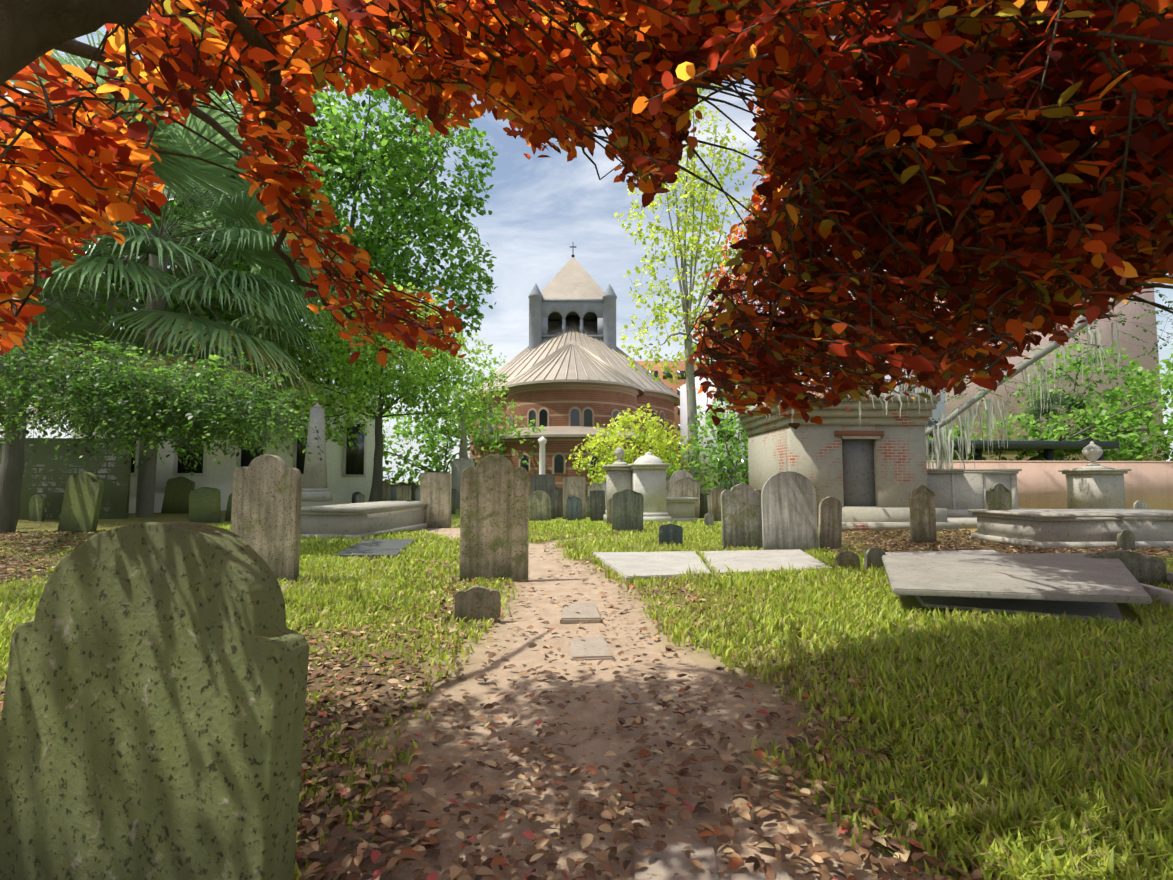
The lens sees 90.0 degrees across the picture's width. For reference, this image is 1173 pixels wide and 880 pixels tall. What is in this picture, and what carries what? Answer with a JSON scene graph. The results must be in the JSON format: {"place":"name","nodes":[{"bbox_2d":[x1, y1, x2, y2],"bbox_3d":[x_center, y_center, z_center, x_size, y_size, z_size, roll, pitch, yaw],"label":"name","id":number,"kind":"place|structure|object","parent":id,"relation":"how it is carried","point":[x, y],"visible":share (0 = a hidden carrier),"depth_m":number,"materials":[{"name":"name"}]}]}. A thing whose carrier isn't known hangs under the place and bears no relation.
{"place":"outdoors","nodes":[
{"label":"outdoors","id":0,"kind":"place"},
{"bbox_2d":[3,65,341,404],"bbox_3d":[-22.177,-6.569,25.655,21.086,19.631,13.640,0,-4,-1],"label":"tree","id":1,"kind":"object","parent":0,"point":[242,267],"depth_m":24.58,"materials":[{"name":"green plant"}]},
{"bbox_2d":[46,234,459,411],"bbox_3d":[-15.775,-3.779,29.566,18.272,14.619,6.920,1,-4,-16],"label":"tree","id":2,"kind":"object","parent":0,"point":[393,245],"depth_m":30.25,"materials":[{"name":"green plant"}]},
{"bbox_2d":[133,52,498,385],"bbox_3d":[-13.719,-9.617,30.579,18.144,26.417,10.685,0,-4,-1],"label":"tree","id":3,"kind":"object","parent":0,"point":[371,170],"depth_m":29.75,"materials":[{"name":"green plant"}]},
{"bbox_2d":[538,436,546,473],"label":"white column","id":4,"kind":"structure","parent":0,"point":[542,441],"depth_m":18.41,"materials":[{"name":"white stone"}]},
{"bbox_2d":[463,246,679,495],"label":"church","id":5,"kind":"structure","parent":0,"point":[573,379],"depth_m":43.75,"materials":[{"name":"brick"}]},
{"bbox_2d":[0,0,1172,429],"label":"beech tree","id":6,"kind":"object","parent":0,"point":[62,204],"depth_m":2.03,"materials":[{"name":"orange plant"}]},
{"bbox_2d":[0,482,1172,879],"bbox_3d":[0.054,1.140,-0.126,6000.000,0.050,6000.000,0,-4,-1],"label":"ground","id":7,"kind":"structure","parent":0,"point":[594,744],"depth_m":2.79,"materials":[{"name":"brown soil"}]},
{"bbox_2d":[29,494,44,520],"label":"headstone","id":8,"kind":"object","parent":7,"relation":"on","point":[36,507],"visible":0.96,"depth_m":16.87,"materials":[{"name":"stone"}]},
{"bbox_2d":[0,438,131,519],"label":"boundary wall","id":9,"kind":"structure","parent":7,"relation":"on","point":[46,473],"depth_m":17.80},
{"bbox_2d":[57,472,103,532],"bbox_3d":[-11.377,1.528,13.200,0.990,1.607,0.109,8,-2,15],"label":"headstone","id":10,"kind":"object","parent":7,"relation":"on","point":[82,502],"visible":0.92,"depth_m":13.14,"materials":[{"name":"stone"}]},
{"bbox_2d":[0,522,308,879],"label":"headstone","id":11,"kind":"object","parent":7,"relation":"on","point":[152,717],"visible":1,"depth_m":1.46,"materials":[{"name":"stone"}]},
{"bbox_2d":[0,302,323,533],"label":"oak tree","id":12,"kind":"object","parent":7,"relation":"on","point":[111,349],"depth_m":9.42,"materials":[{"name":"green plant"}]},
{"bbox_2d":[161,477,194,512],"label":"headstone","id":13,"kind":"object","parent":7,"relation":"on","point":[178,490],"visible":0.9,"depth_m":21.20,"materials":[{"name":"stone"}]},
{"bbox_2d":[0,26,358,516],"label":"palmetto","id":14,"kind":"object","parent":7,"relation":"on","point":[261,289],"depth_m":18.70,"materials":[{"name":"green plant"}]},
{"bbox_2d":[189,487,220,522],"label":"headstone","id":15,"kind":"object","parent":7,"relation":"on","point":[204,504],"visible":0.92,"depth_m":16.31,"materials":[{"name":"stone"}]},
{"bbox_2d":[71,379,377,512],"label":"house","id":16,"kind":"structure","parent":7,"relation":"on","point":[349,472],"depth_m":24.56,"materials":[{"name":"paint"}]},
{"bbox_2d":[225,493,231,520],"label":"headstone","id":17,"kind":"object","parent":7,"relation":"on","point":[228,511],"visible":0.19,"depth_m":17.00,"materials":[{"name":"stone"}]},
{"bbox_2d":[231,454,301,584],"bbox_3d":[-3.598,1.010,6.572,0.804,1.695,0.088,1,-2,9],"label":"headstone","id":18,"kind":"object","parent":7,"relation":"on","point":[266,508],"visible":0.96,"depth_m":6.53,"materials":[{"name":"stone"}]},
{"bbox_2d":[301,403,332,501],"bbox_3d":[-8.091,0.354,17.548,0.800,2.947,0.800,0,-4,-7],"label":"obelisk","id":19,"kind":"object","parent":7,"relation":"on","point":[314,486],"visible":0.92,"depth_m":17.33,"materials":[{"name":"stone"}]},
{"bbox_2d":[352,492,359,502],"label":"headstone","id":20,"kind":"object","parent":7,"relation":"on","point":[354,494],"visible":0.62,"depth_m":26.11,"materials":[{"name":"stone"}]},
{"bbox_2d":[355,493,364,502],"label":"headstone","id":21,"kind":"object","parent":7,"relation":"on","point":[360,497],"visible":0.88,"depth_m":25.38,"materials":[{"name":"stone"}]},
{"bbox_2d":[300,501,427,539],"bbox_3d":[-4.825,1.781,13.428,1.600,0.620,4.400,0,-4,7],"label":"box tomb","id":22,"kind":"object","parent":7,"relation":"on","point":[355,520],"visible":0.69,"depth_m":11.58,"materials":[{"name":"stone"}]},
{"bbox_2d":[221,273,520,501],"bbox_3d":[-8.866,-2.048,24.047,11.375,10.394,8.002,2,-5,-27],"label":"tree","id":23,"kind":"object","parent":7,"relation":"on","point":[407,379],"depth_m":23.41,"materials":[{"name":"green plant"}]},
{"bbox_2d":[335,539,416,559],"bbox_3d":[-3.476,1.833,9.826,0.962,0.110,2.557,1,-4,-9],"label":"ledger stone","id":24,"kind":"object","parent":7,"relation":"on","point":[374,547],"visible":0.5,"depth_m":9.47,"materials":[{"name":"grey stone"}]},
{"bbox_2d":[380,481,390,500],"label":"headstone","id":25,"kind":"object","parent":7,"relation":"on","point":[386,491],"visible":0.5,"depth_m":24.98,"materials":[{"name":"stone"}]},
{"bbox_2d":[390,484,399,500],"bbox_3d":[-10.328,2.651,28.471,2.200,1.000,1.200,0,-4,-1],"label":"gravestone","id":26,"kind":"object","parent":7,"relation":"on","point":[393,494],"visible":0.21,"depth_m":28.34,"materials":[{"name":"grey stone"}]},
{"bbox_2d":[397,486,410,500],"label":"headstone","id":27,"kind":"object","parent":7,"relation":"on","point":[403,493],"visible":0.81,"depth_m":24.69,"materials":[{"name":"stone"}]},
{"bbox_2d":[406,482,417,500],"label":"headstone","id":28,"kind":"object","parent":7,"relation":"on","point":[414,486],"visible":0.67,"depth_m":28.49,"materials":[{"name":"stone"}]},
{"bbox_2d":[415,486,419,500],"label":"headstone","id":29,"kind":"object","parent":7,"relation":"on","point":[417,495],"visible":0.29,"depth_m":24.55,"materials":[{"name":"stone"}]},
{"bbox_2d":[420,472,451,527],"bbox_3d":[-3.731,1.610,14.502,0.753,1.612,0.083,0,-4,-4],"label":"gravestone","id":30,"kind":"object","parent":7,"relation":"on","point":[435,491],"visible":0.81,"depth_m":14.47,"materials":[{"name":"stone"}]},
{"bbox_2d":[451,488,456,513],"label":"headstone","id":31,"kind":"object","parent":7,"relation":"on","point":[453,500],"visible":0.33,"depth_m":20.70,"materials":[{"name":"stone"}]},
{"bbox_2d":[451,411,474,508],"bbox_3d":[-5.313,0.819,25.303,0.840,4.210,0.840,0,-4,-1],"label":"obelisk","id":32,"kind":"object","parent":7,"relation":"on","point":[460,464],"visible":0.62,"depth_m":24.87,"materials":[{"name":"stone"}]},
{"bbox_2d":[382,362,548,488],"bbox_3d":[-11.194,-0.696,40.390,18.615,10.267,8.567,1,-4,-11],"label":"tree","id":33,"kind":"object","parent":7,"relation":"on","point":[436,458],"depth_m":39.44,"materials":[{"name":"green plant"}]},
{"bbox_2d":[454,585,500,622],"bbox_3d":[-0.890,1.465,4.796,0.369,0.536,0.060,0,-4,-7],"label":"footstone","id":34,"kind":"object","parent":7,"relation":"on","point":[477,602],"visible":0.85,"depth_m":4.78,"materials":[{"name":"stone"}]},
{"bbox_2d":[460,455,528,581],"bbox_3d":[-1.073,1.025,6.855,0.791,1.704,0.086,0,-4,-5],"label":"headstone","id":35,"kind":"object","parent":7,"relation":"on","point":[494,521],"visible":0.96,"depth_m":6.82,"materials":[{"name":"stone"}]},
{"bbox_2d":[529,490,550,520],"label":"headstone","id":36,"kind":"object","parent":7,"relation":"on","point":[539,504],"visible":0.79,"depth_m":17.07,"materials":[{"name":"stone"}]},
{"bbox_2d":[530,474,554,518],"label":"headstone","id":37,"kind":"object","parent":7,"relation":"on","point":[545,482],"visible":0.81,"depth_m":17.90,"materials":[{"name":"stone"}]},
{"bbox_2d":[555,489,557,517],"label":"headstone","id":38,"kind":"object","parent":7,"relation":"on","point":[556,492],"visible":0.22,"depth_m":18.22,"materials":[{"name":"stone"}]},
{"bbox_2d":[557,488,562,516],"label":"headstone","id":39,"kind":"object","parent":7,"relation":"on","point":[560,503],"visible":0.23,"depth_m":18.74,"materials":[{"name":"stone"}]},
{"bbox_2d":[565,496,571,519],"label":"headstone","id":40,"kind":"object","parent":7,"relation":"on","point":[566,507],"visible":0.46,"depth_m":17.64,"materials":[{"name":"stone"}]},
{"bbox_2d":[563,477,585,518],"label":"headstone","id":41,"kind":"object","parent":7,"relation":"on","point":[574,486],"visible":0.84,"depth_m":17.87,"materials":[{"name":"stone"}]},
{"bbox_2d":[567,496,581,520],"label":"headstone","id":42,"kind":"object","parent":7,"relation":"on","point":[574,509],"visible":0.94,"depth_m":17.22,"materials":[{"name":"stone"}]},
{"bbox_2d":[560,602,601,623],"bbox_3d":[-0.051,1.498,5.090,0.343,0.054,0.650,1,-4,-1],"label":"path stone","id":43,"kind":"object","parent":7,"relation":"on","point":[588,612],"visible":0.94,"depth_m":4.91,"materials":[{"name":"beige stone"}]},
{"bbox_2d":[0,518,1172,879],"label":"grass","id":44,"kind":"structure","parent":7,"relation":"on","point":[1020,650],"depth_m":3.25,"materials":[{"name":"green plant"}]},
{"bbox_2d":[0,529,1172,879],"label":"fallen leaves","id":45,"kind":"object","parent":7,"relation":"on","point":[426,831],"visible":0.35,"depth_m":2.17,"materials":[{"name":"brown plant"}]},
{"bbox_2d":[586,495,589,516],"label":"headstone","id":46,"kind":"object","parent":7,"relation":"on","point":[588,506],"visible":0.35,"depth_m":18.85,"materials":[{"name":"stone"}]},
{"bbox_2d":[568,635,613,660],"bbox_3d":[0.015,1.454,4.076,0.286,0.056,0.536,0,-4,-6],"label":"path stone","id":47,"kind":"object","parent":7,"relation":"on","point":[593,648],"visible":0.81,"depth_m":4.00,"materials":[{"name":"beige stone"}]},
{"bbox_2d":[587,483,600,495],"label":"headstone","id":48,"kind":"object","parent":7,"relation":"on","point":[594,486],"visible":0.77,"depth_m":22.76,"materials":[{"name":"stone"}]},
{"bbox_2d":[590,490,604,520],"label":"headstone","id":49,"kind":"object","parent":7,"relation":"on","point":[597,505],"visible":0.84,"depth_m":17.15,"materials":[{"name":"stone"}]},
{"bbox_2d":[601,481,605,509],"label":"headstone","id":50,"kind":"object","parent":7,"relation":"on","point":[603,485],"visible":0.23,"depth_m":20.20,"materials":[{"name":"stone"}]},
{"bbox_2d":[607,498,611,524],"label":"headstone","id":51,"kind":"object","parent":7,"relation":"on","point":[609,511],"visible":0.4,"depth_m":15.13,"materials":[{"name":"stone"}]},
{"bbox_2d":[602,446,632,520],"bbox_3d":[0.981,1.266,17.377,0.990,2.203,0.990,0,-4,-1],"label":"urn monument","id":52,"kind":"object","parent":7,"relation":"on","point":[619,475],"visible":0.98,"depth_m":17.01,"materials":[{"name":"stone"}]},
{"bbox_2d":[612,489,643,532],"bbox_3d":[0.931,1.721,13.236,0.701,1.212,0.077,1,-5,-3],"label":"headstone","id":53,"kind":"object","parent":7,"relation":"on","point":[627,508],"visible":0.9,"depth_m":13.21,"materials":[{"name":"stone"}]},
{"bbox_2d":[565,403,698,484],"bbox_3d":[2.135,0.834,27.014,6.218,5.096,3.887,0,-4,-1],"label":"shrub","id":54,"kind":"object","parent":7,"relation":"on","point":[650,432],"depth_m":26.70,"materials":[{"name":"plant"}]},
{"bbox_2d":[628,682,638,702],"bbox_3d":[0.156,1.414,3.208,0.324,0.054,0.435,-1,-4,-1],"label":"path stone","id":55,"kind":"object","parent":7,"relation":"on","point":[631,700],"visible":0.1,"depth_m":3.13,"materials":[{"name":"grey stone"}]},
{"bbox_2d":[628,452,670,522],"bbox_3d":[1.768,1.321,16.586,1.090,1.982,1.090,0,-4,-1],"label":"urn monument","id":56,"kind":"object","parent":7,"relation":"on","point":[649,475],"visible":0.88,"depth_m":16.15,"materials":[{"name":"white stone"}]},
{"bbox_2d":[593,551,710,581],"bbox_3d":[0.909,1.686,7.818,1.589,0.120,2.396,0,-4,-1],"label":"ledger","id":57,"kind":"object","parent":7,"relation":"on","point":[646,565],"visible":0.58,"depth_m":7.67,"materials":[{"name":"stone"}]},
{"bbox_2d":[666,483,669,496],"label":"headstone","id":58,"kind":"object","parent":7,"relation":"on","point":[668,490],"visible":0.08,"depth_m":18.95,"materials":[{"name":"stone"}]},
{"bbox_2d":[659,524,682,546],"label":"headstone","id":59,"kind":"object","parent":7,"relation":"on","point":[670,533],"visible":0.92,"depth_m":10.08,"materials":[{"name":"stone"}]},
{"bbox_2d":[629,842,721,879],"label":"path stone","id":60,"kind":"object","parent":7,"relation":"on","point":[670,861],"visible":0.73,"depth_m":1.76,"materials":[{"name":"grey stone"}]},
{"bbox_2d":[670,470,693,496],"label":"headstone","id":61,"kind":"object","parent":7,"relation":"on","point":[678,475],"visible":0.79,"depth_m":18.32,"materials":[{"name":"stone"}]},
{"bbox_2d":[666,497,698,522],"bbox_3d":[2.073,1.994,16.856,2.100,0.676,1.100,0,-4,-1],"label":"table tomb","id":62,"kind":"object","parent":7,"relation":"on","point":[681,509],"visible":0.33,"depth_m":16.41,"materials":[{"name":"grey stone"}]},
{"bbox_2d":[673,477,699,518],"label":"headstone","id":63,"kind":"object","parent":7,"relation":"on","point":[686,487],"visible":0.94,"depth_m":18.14,"materials":[{"name":"stone"}]},
{"bbox_2d":[699,493,707,517],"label":"headstone","id":64,"kind":"object","parent":7,"relation":"on","point":[703,505],"visible":0.42,"depth_m":18.35,"materials":[{"name":"stone"}]},
{"bbox_2d":[701,489,711,499],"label":"headstone","id":65,"kind":"object","parent":7,"relation":"on","point":[708,491],"visible":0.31,"depth_m":22.78,"materials":[{"name":"stone"}]},
{"bbox_2d":[704,513,713,526],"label":"headstone","id":66,"kind":"object","parent":7,"relation":"on","point":[708,518],"visible":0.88,"depth_m":14.33,"materials":[{"name":"stone"}]},
{"bbox_2d":[707,494,710,512],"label":"headstone","id":67,"kind":"object","parent":7,"relation":"on","point":[709,502],"visible":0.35,"depth_m":18.93,"materials":[{"name":"stone"}]},
{"bbox_2d":[711,487,724,520],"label":"headstone","id":68,"kind":"object","parent":7,"relation":"on","point":[715,503],"visible":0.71,"depth_m":16.88,"materials":[{"name":"stone"}]},
{"bbox_2d":[720,479,739,489],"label":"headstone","id":69,"kind":"object","parent":7,"relation":"on","point":[726,484],"visible":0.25,"depth_m":24.91,"materials":[{"name":"stone"}]},
{"bbox_2d":[666,328,803,496],"bbox_3d":[6.540,-1.273,24.488,5.143,8.949,10.739,-2,-5,29],"label":"shrub","id":70,"kind":"object","parent":7,"relation":"on","point":[742,469],"depth_m":21.77,"materials":[{"name":"green plant"}]},
{"bbox_2d":[720,484,762,549],"bbox_3d":[2.651,1.421,9.928,0.734,1.346,0.080,0,-5,-5],"label":"headstone","id":71,"kind":"object","parent":7,"relation":"on","point":[741,517],"visible":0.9,"depth_m":9.90,"materials":[{"name":"stone"}]},
{"bbox_2d":[720,872,792,879],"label":"path stone","id":72,"kind":"object","parent":7,"relation":"on","point":[762,876],"visible":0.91,"depth_m":1.68,"materials":[{"name":"grey stone"}]},
{"bbox_2d":[700,549,832,576],"bbox_3d":[2.470,1.714,8.143,1.622,0.110,2.614,0,-4,6],"label":"ledger","id":73,"kind":"object","parent":7,"relation":"on","point":[758,560],"visible":0.46,"depth_m":8.04,"materials":[{"name":"stone"}]},
{"bbox_2d":[761,471,817,550],"bbox_3d":[3.285,1.284,9.502,0.860,1.559,0.094,-1,-4,4],"label":"headstone","id":74,"kind":"object","parent":7,"relation":"on","point":[789,508],"visible":0.92,"depth_m":9.46,"materials":[{"name":"stone"}]},
{"bbox_2d":[818,497,841,548],"bbox_3d":[4.123,1.527,9.925,0.389,1.135,0.060,2,-2,-6],"label":"headstone","id":75,"kind":"object","parent":7,"relation":"on","point":[830,524],"visible":0.88,"depth_m":9.90,"materials":[{"name":"stone"}]},
{"bbox_2d":[835,551,859,571],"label":"headstone","id":76,"kind":"object","parent":7,"relation":"on","point":[848,558],"visible":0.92,"depth_m":7.29,"materials":[{"name":"stone"}]},
{"bbox_2d":[737,390,958,530],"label":"mausoleum","id":77,"kind":"structure","parent":7,"relation":"on","point":[870,473],"depth_m":14.54,"materials":[{"name":"paint"}]},
{"bbox_2d":[864,547,885,570],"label":"headstone","id":78,"kind":"object","parent":7,"relation":"on","point":[873,555],"visible":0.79,"depth_m":7.22,"materials":[{"name":"stone"}]},
{"bbox_2d":[636,282,1164,489],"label":"background buildings","id":79,"kind":"structure","parent":7,"relation":"on","point":[1130,310],"depth_m":54.57,"materials":[{"name":"beige brick"}]},
{"bbox_2d":[909,485,936,542],"bbox_3d":[6.300,1.508,10.983,0.465,1.320,0.060,0,-4,-3],"label":"headstone","id":80,"kind":"object","parent":7,"relation":"on","point":[922,513],"visible":0.92,"depth_m":10.96,"materials":[{"name":"stone"}]},
{"bbox_2d":[885,550,1000,554],"bbox_3d":[5.261,1.735,8.371,2.823,0.100,1.585,1,-4,-10],"label":"ledger stone","id":81,"kind":"object","parent":7,"relation":"on","point":[946,552],"visible":0.19,"depth_m":9.02,"materials":[{"name":"stone"}]},
{"bbox_2d":[927,469,1021,509],"bbox_3d":[9.816,1.518,15.718,2.800,1.465,1.400,0,-4,-4],"label":"chest tomb","id":82,"kind":"object","parent":7,"relation":"on","point":[954,489],"visible":0.4,"depth_m":15.12,"materials":[{"name":"stone"}]},
{"bbox_2d":[947,508,1033,528],"bbox_3d":[10.118,2.033,15.587,4.200,0.420,2.600,0,-4,-4],"label":"box tomb","id":83,"kind":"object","parent":7,"relation":"on","point":[964,518],"depth_m":14.28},
{"bbox_2d":[986,484,1011,509],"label":"headstone","id":84,"kind":"object","parent":7,"relation":"on","point":[998,496],"visible":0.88,"depth_m":11.28,"materials":[{"name":"stone"}]},
{"bbox_2d":[915,596,1123,623],"bbox_3d":[4.267,1.562,5.782,1.924,0.080,1.848,-2,-4,25],"label":"tomb base","id":85,"kind":"object","parent":7,"relation":"on","point":[1085,610],"visible":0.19,"depth_m":5.22,"materials":[{"name":"stone"}]},
{"bbox_2d":[882,553,1151,603],"bbox_3d":[4.294,1.284,5.635,3.436,0.055,2.315,-1,-3,-1],"label":"ledger","id":86,"kind":"object","parent":85,"relation":"on","point":[1080,577],"visible":0.9,"depth_m":5.33,"materials":[{"name":"grey stone"}]},
{"bbox_2d":[893,281,1172,445],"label":"oak tree","id":87,"kind":"object","parent":7,"relation":"on","point":[1048,348],"depth_m":17.61,"materials":[{"name":"plant"}]},
{"bbox_2d":[747,323,1123,468],"bbox_3d":[10.269,-0.995,16.434,13.571,5.822,3.062,2,-5,-28],"label":"spanish moss","id":88,"kind":"object","parent":87,"relation":"attached to","point":[937,439],"visible":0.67,"depth_m":17.52,"materials":[{"name":"plant"}]},
{"bbox_2d":[926,342,1172,460],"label":"hedge","id":89,"kind":"object","parent":7,"relation":"on","point":[1123,422],"depth_m":31.31,"materials":[{"name":"green plant"}]},
{"bbox_2d":[1012,387,1101,460],"bbox_3d":[26.965,0.320,33.747,4.770,6.799,4.736,0,-4,-1],"label":"shrub","id":90,"kind":"object","parent":7,"relation":"on","point":[1081,405],"depth_m":33.08,"materials":[{"name":"green plant"}]},
{"bbox_2d":[968,509,1172,548],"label":"tomb","id":91,"kind":"object","parent":7,"relation":"on","point":[1069,528],"visible":0.98,"depth_m":10.05,"materials":[{"name":"stone"}]},
{"bbox_2d":[1058,441,1130,508],"bbox_3d":[15.428,1.216,17.823,1.190,2.365,1.190,0,-4,-1],"label":"urn monument","id":92,"kind":"object","parent":7,"relation":"on","point":[1093,484],"visible":0.88,"depth_m":17.41,"materials":[{"name":"stone"}]},
{"bbox_2d":[1084,550,1166,586],"bbox_3d":[5.763,1.513,6.296,0.714,0.651,0.140,-1,-4,11],"label":"gravestone","id":93,"kind":"object","parent":7,"relation":"on","point":[1142,569],"visible":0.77,"depth_m":6.21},
{"bbox_2d":[1117,530,1134,549],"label":"headstone","id":94,"kind":"object","parent":7,"relation":"on","point":[1125,539],"visible":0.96,"depth_m":9.77,"materials":[{"name":"stone"}]},
{"bbox_2d":[1133,500,1147,508],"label":"headstone","id":95,"kind":"object","parent":7,"relation":"on","point":[1139,504],"visible":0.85,"depth_m":18.20,"materials":[{"name":"stone"}]},
{"bbox_2d":[1140,572,1172,607],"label":"cradle rails","id":96,"kind":"object","parent":7,"relation":"on","point":[1154,593],"visible":0.33,"depth_m":5.22,"materials":[{"name":"grey stone"}]},
{"bbox_2d":[0,2,1172,481],"label":"sky","id":97,"kind":"structure","parent":0,"point":[541,208],"materials":[{"name":"blue"}]},
{"bbox_2d":[614,84,753,481],"bbox_3d":[4.919,-8.955,27.946,7.180,24.712,5.122,0,-4,-1],"label":"tree","id":98,"kind":"object","parent":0,"point":[691,192],"depth_m":27.53,"materials":[{"name":"green plant"}]},
{"bbox_2d":[927,460,1172,509],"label":"boundary wall","id":99,"kind":"structure","parent":0,"point":[1041,484],"depth_m":21.25,"materials":[{"name":"pink paint"}]},
{"bbox_2d":[1104,405,1172,460],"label":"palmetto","id":100,"kind":"object","parent":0,"point":[1153,444],"depth_m":36.42,"materials":[{"name":"green plant"}]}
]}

